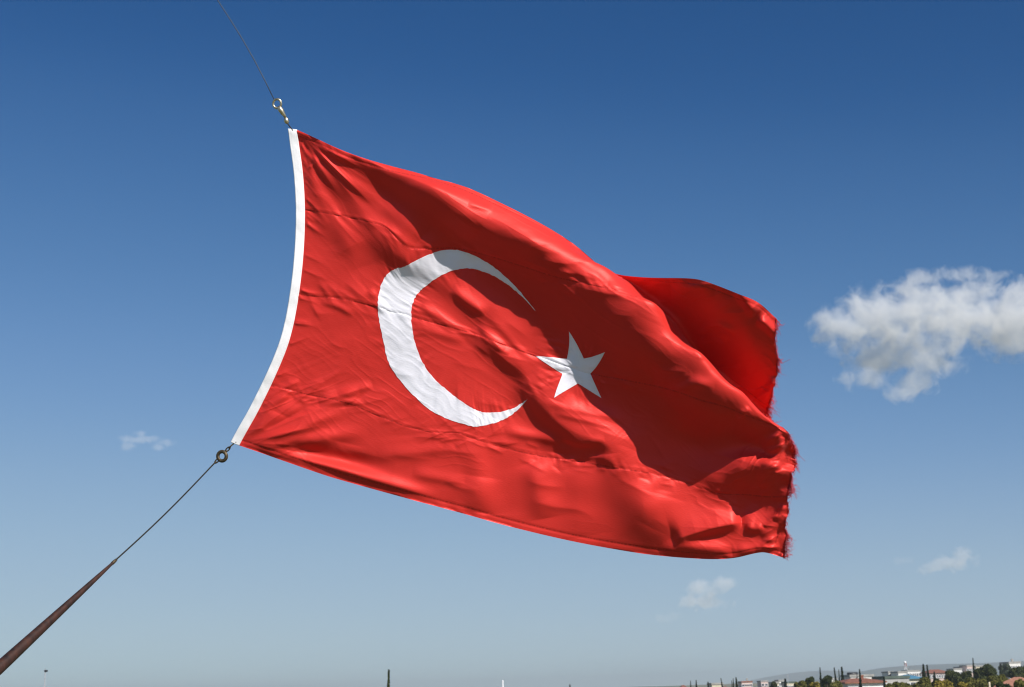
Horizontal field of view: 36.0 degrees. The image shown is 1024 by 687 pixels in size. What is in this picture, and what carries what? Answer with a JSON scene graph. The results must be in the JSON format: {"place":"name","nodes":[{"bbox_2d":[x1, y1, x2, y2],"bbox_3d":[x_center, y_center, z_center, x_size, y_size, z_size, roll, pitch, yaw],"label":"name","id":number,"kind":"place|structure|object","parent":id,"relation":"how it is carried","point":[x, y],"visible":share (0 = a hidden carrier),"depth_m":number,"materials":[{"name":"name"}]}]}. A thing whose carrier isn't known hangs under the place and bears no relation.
{"place":"outdoors","nodes":[
{"label":"outdoors","id":0,"kind":"place"},
{"bbox_2d":[0,559,116,674],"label":"spar","id":1,"kind":"object","parent":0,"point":[11,656],"visible":1,"depth_m":7.01,"materials":[{"name":"brown wood"}]},
{"bbox_2d":[272,98,292,130],"bbox_3d":[-1.161,-1.161,7.996,0.107,0.165,0.036,2,-13,-16],"label":"snap hook","id":2,"kind":"object","parent":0,"point":[282,112],"visible":1,"depth_m":7.99,"materials":[{"name":"silver metal"}]},
{"bbox_2d":[217,0,273,98],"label":"halyard wire","id":3,"kind":"object","parent":2,"relation":"attached to","point":[247,48],"visible":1,"depth_m":8.03,"materials":[{"name":"grey metal"}]},
{"bbox_2d":[231,129,804,560],"bbox_3d":[0.000,-0.008,7.900,2.880,2.216,0.733,-2,-12,0],"label":"flag","id":4,"kind":"object","parent":2,"relation":"hanging from","point":[455,347],"visible":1,"depth_m":7.97,"materials":[{"name":"red fabric"}]},
{"bbox_2d":[212,442,235,465],"bbox_3d":[-1.459,0.559,8.000,0.135,0.120,0.023,-5,-13,14],"label":"iron ring","id":5,"kind":"object","parent":4,"relation":"attached to","point":[219,452],"visible":1,"depth_m":8.00,"materials":[{"name":"grey metal"}]},
{"bbox_2d":[116,465,211,558],"bbox_3d":[-1.712,0.828,7.800,0.507,0.495,0.008,7,-15,-36],"label":"rope","id":6,"kind":"object","parent":5,"relation":"hanging from","point":[160,518],"visible":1,"depth_m":7.79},
{"bbox_2d":[0,0,1023,686],"label":"sky","id":7,"kind":"structure","parent":0,"point":[852,171],"materials":[{"name":"blue"}]},
{"bbox_2d":[642,680,838,686],"bbox_3d":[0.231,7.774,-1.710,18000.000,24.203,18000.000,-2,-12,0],"label":"ground","id":8,"kind":"structure","parent":0,"point":[730,685],"depth_m":2673.90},
{"bbox_2d":[387,669,389,686],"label":"cypress","id":9,"kind":"object","parent":8,"relation":"on","point":[388,682],"visible":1,"depth_m":59.91,"materials":[{"name":"green plant"}]},
{"bbox_2d":[707,683,722,686],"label":"house","id":10,"kind":"structure","parent":8,"relation":"on","point":[714,684],"depth_m":379.91,"materials":[{"name":"beige paint"}]},
{"bbox_2d":[737,678,752,686],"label":"apartment building","id":11,"kind":"structure","parent":8,"relation":"on","point":[746,683],"depth_m":519.92,"materials":[{"name":"paint"}]},
{"bbox_2d":[757,680,767,686],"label":"apartment building","id":12,"kind":"structure","parent":8,"relation":"on","point":[764,683],"depth_m":539.91,"materials":[{"name":"paint"}]},
{"bbox_2d":[770,681,777,686],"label":"leafy tree","id":13,"kind":"object","parent":8,"relation":"on","point":[773,683],"visible":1,"depth_m":299.45,"materials":[{"name":"green plant"}]},
{"bbox_2d":[774,680,783,686],"bbox_3d":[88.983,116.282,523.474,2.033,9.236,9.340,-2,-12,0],"label":"apartment building","id":14,"kind":"structure","parent":8,"relation":"on","point":[780,683],"depth_m":519.89,"materials":[{"name":"white paint"}]},
{"bbox_2d":[781,681,796,686],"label":"house","id":15,"kind":"structure","parent":8,"relation":"on","point":[790,683],"depth_m":429.93,"materials":[{"name":"beige paint"}]},
{"bbox_2d":[793,680,806,686],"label":"leafy tree","id":16,"kind":"object","parent":8,"relation":"on","point":[802,683],"visible":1,"depth_m":209.62,"materials":[{"name":"green plant"}]},
{"bbox_2d":[805,676,814,686],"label":"leafy tree","id":17,"kind":"object","parent":8,"relation":"on","point":[809,680],"visible":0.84,"depth_m":219.40,"materials":[{"name":"green plant"}]},
{"bbox_2d":[809,681,819,686],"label":"leafy tree","id":18,"kind":"object","parent":8,"relation":"on","point":[815,684],"visible":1,"depth_m":169.69,"materials":[{"name":"green plant"}]},
{"bbox_2d":[819,667,821,686],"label":"cypress","id":19,"kind":"object","parent":8,"relation":"on","point":[820,678],"visible":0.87,"depth_m":229.62,"materials":[{"name":"green plant"}]},
{"bbox_2d":[821,675,832,686],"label":"leafy tree","id":20,"kind":"object","parent":8,"relation":"on","point":[826,681],"visible":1,"depth_m":219.48,"materials":[{"name":"green plant"}]},
{"bbox_2d":[828,680,842,686],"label":"leafy tree","id":21,"kind":"object","parent":8,"relation":"on","point":[836,683],"visible":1,"depth_m":199.33,"materials":[{"name":"green plant"}]},
{"bbox_2d":[841,667,843,679],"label":"cypress","id":22,"kind":"object","parent":8,"relation":"on","point":[842,676],"visible":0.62,"depth_m":224.69,"materials":[{"name":"green plant"}]},
{"bbox_2d":[840,672,873,679],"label":"house","id":23,"kind":"structure","parent":8,"relation":"on","point":[849,675],"depth_m":299.99,"materials":[{"name":"white paint"}]},
{"bbox_2d":[859,669,861,686],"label":"cypress","id":24,"kind":"object","parent":8,"relation":"on","point":[860,683],"visible":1,"depth_m":189.68,"materials":[{"name":"green plant"}]},
{"bbox_2d":[840,675,886,686],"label":"house","id":25,"kind":"structure","parent":8,"relation":"on","point":[854,682],"depth_m":214.84,"materials":[{"name":"white paint"}]},
{"bbox_2d":[881,671,892,675],"bbox_3d":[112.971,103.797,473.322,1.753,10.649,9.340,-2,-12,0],"label":"house","id":26,"kind":"structure","parent":8,"relation":"on","point":[886,673],"depth_m":472.73,"materials":[{"name":"white paint"}]},
{"bbox_2d":[872,675,910,685],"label":"house","id":27,"kind":"structure","parent":8,"relation":"on","point":[891,679],"depth_m":259.93,"materials":[{"name":"grey paint"}]},
{"bbox_2d":[885,681,899,686],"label":"leafy tree","id":28,"kind":"object","parent":8,"relation":"on","point":[895,684],"visible":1,"depth_m":149.75,"materials":[{"name":"green plant"}]},
{"bbox_2d":[890,671,906,675],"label":"house","id":29,"kind":"structure","parent":8,"relation":"on","point":[897,673],"depth_m":439.96,"materials":[{"name":"white paint"}]},
{"bbox_2d":[899,682,912,686],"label":"leafy tree","id":30,"kind":"object","parent":8,"relation":"on","point":[904,684],"visible":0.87,"depth_m":159.71,"materials":[{"name":"green plant"}]},
{"bbox_2d":[901,670,920,676],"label":"apartment building","id":31,"kind":"structure","parent":8,"relation":"on","point":[914,672],"depth_m":559.90,"materials":[{"name":"white paint"}]},
{"bbox_2d":[901,675,921,684],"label":"house","id":32,"kind":"structure","parent":8,"relation":"on","point":[913,679],"depth_m":299.75,"materials":[{"name":"blue paint"}]},
{"bbox_2d":[912,676,932,686],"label":"leafy tree","id":33,"kind":"object","parent":8,"relation":"on","point":[924,682],"visible":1,"depth_m":169.60,"materials":[{"name":"green plant"}]},
{"bbox_2d":[922,664,925,676],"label":"cypress","id":34,"kind":"object","parent":8,"relation":"on","point":[923,672],"visible":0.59,"depth_m":229.69,"materials":[{"name":"green plant"}]},
{"bbox_2d":[920,669,944,681],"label":"apartment building","id":35,"kind":"structure","parent":8,"relation":"on","point":[940,674],"depth_m":479.56,"materials":[{"name":"paint"}]},
{"bbox_2d":[933,679,953,686],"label":"leafy tree","id":36,"kind":"object","parent":8,"relation":"on","point":[944,683],"visible":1,"depth_m":139.65,"materials":[{"name":"green plant"}]},
{"bbox_2d":[944,670,961,686],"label":"leafy tree","id":37,"kind":"object","parent":8,"relation":"on","point":[954,677],"visible":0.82,"depth_m":239.05,"materials":[{"name":"green plant"}]},
{"bbox_2d":[955,682,968,686],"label":"leafy tree","id":38,"kind":"object","parent":8,"relation":"on","point":[961,684],"visible":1,"depth_m":129.59,"materials":[{"name":"green plant"}]},
{"bbox_2d":[960,670,973,682],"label":"leafy tree","id":39,"kind":"object","parent":8,"relation":"on","point":[965,675],"visible":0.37,"depth_m":234.38,"materials":[{"name":"green plant"}]},
{"bbox_2d":[966,677,987,686],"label":"leafy tree","id":40,"kind":"object","parent":8,"relation":"on","point":[972,682],"visible":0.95,"depth_m":174.22,"materials":[{"name":"green plant"}]},
{"bbox_2d":[973,664,998,679],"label":"leafy tree","id":41,"kind":"object","parent":8,"relation":"on","point":[985,671],"visible":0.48,"depth_m":249.21,"materials":[{"name":"green plant"}]},
{"bbox_2d":[987,675,1002,686],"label":"leafy tree","id":42,"kind":"object","parent":8,"relation":"on","point":[993,680],"visible":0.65,"depth_m":184.40,"materials":[{"name":"green plant"}]},
{"bbox_2d":[997,674,1008,681],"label":"leafy tree","id":43,"kind":"object","parent":8,"relation":"on","point":[1003,677],"visible":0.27,"depth_m":189.70,"materials":[{"name":"green plant"}]},
{"bbox_2d":[996,681,1011,686],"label":"leafy tree","id":44,"kind":"object","parent":8,"relation":"on","point":[1000,684],"visible":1,"depth_m":129.67,"materials":[{"name":"green plant"}]},
{"bbox_2d":[998,663,1011,677],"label":"leafy tree","id":45,"kind":"object","parent":8,"relation":"on","point":[1006,667],"visible":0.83,"depth_m":379.11,"materials":[{"name":"green plant"}]},
{"bbox_2d":[994,677,1023,686],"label":"house","id":46,"kind":"structure","parent":8,"relation":"on","point":[1011,681],"depth_m":152.21,"materials":[{"name":"paint"}]},
{"bbox_2d":[999,659,1020,678],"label":"apartment building","id":47,"kind":"structure","parent":8,"relation":"on","point":[1012,663],"depth_m":459.92,"materials":[{"name":"white paint"}]},
{"bbox_2d":[1007,667,1023,677],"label":"leafy tree","id":48,"kind":"object","parent":8,"relation":"on","point":[1016,672],"visible":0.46,"depth_m":269.30,"materials":[{"name":"green plant"}]},
{"bbox_2d":[1013,678,1023,686],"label":"leafy tree","id":49,"kind":"object","parent":8,"relation":"on","point":[1018,683],"visible":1,"depth_m":109.77,"materials":[{"name":"green plant"}]},
{"bbox_2d":[731,671,860,683],"bbox_3d":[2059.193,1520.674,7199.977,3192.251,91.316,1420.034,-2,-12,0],"label":"hills","id":50,"kind":"structure","parent":0,"point":[798,676],"depth_m":6946.36,"materials":[{"name":"grey"}]},
{"bbox_2d":[815,661,1023,680],"bbox_3d":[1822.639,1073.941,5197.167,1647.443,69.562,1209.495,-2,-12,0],"label":"hills","id":51,"kind":"structure","parent":0,"point":[878,671],"depth_m":5042.12,"materials":[{"name":"grey"}]},
{"bbox_2d":[946,668,961,673],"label":"apartment building","id":52,"kind":"structure","parent":0,"point":[959,670],"depth_m":519.93,"materials":[{"name":"white paint"}]},
{"bbox_2d":[959,665,974,675],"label":"apartment building","id":53,"kind":"structure","parent":0,"point":[966,668],"depth_m":525.33,"materials":[{"name":"paint"}]}
]}

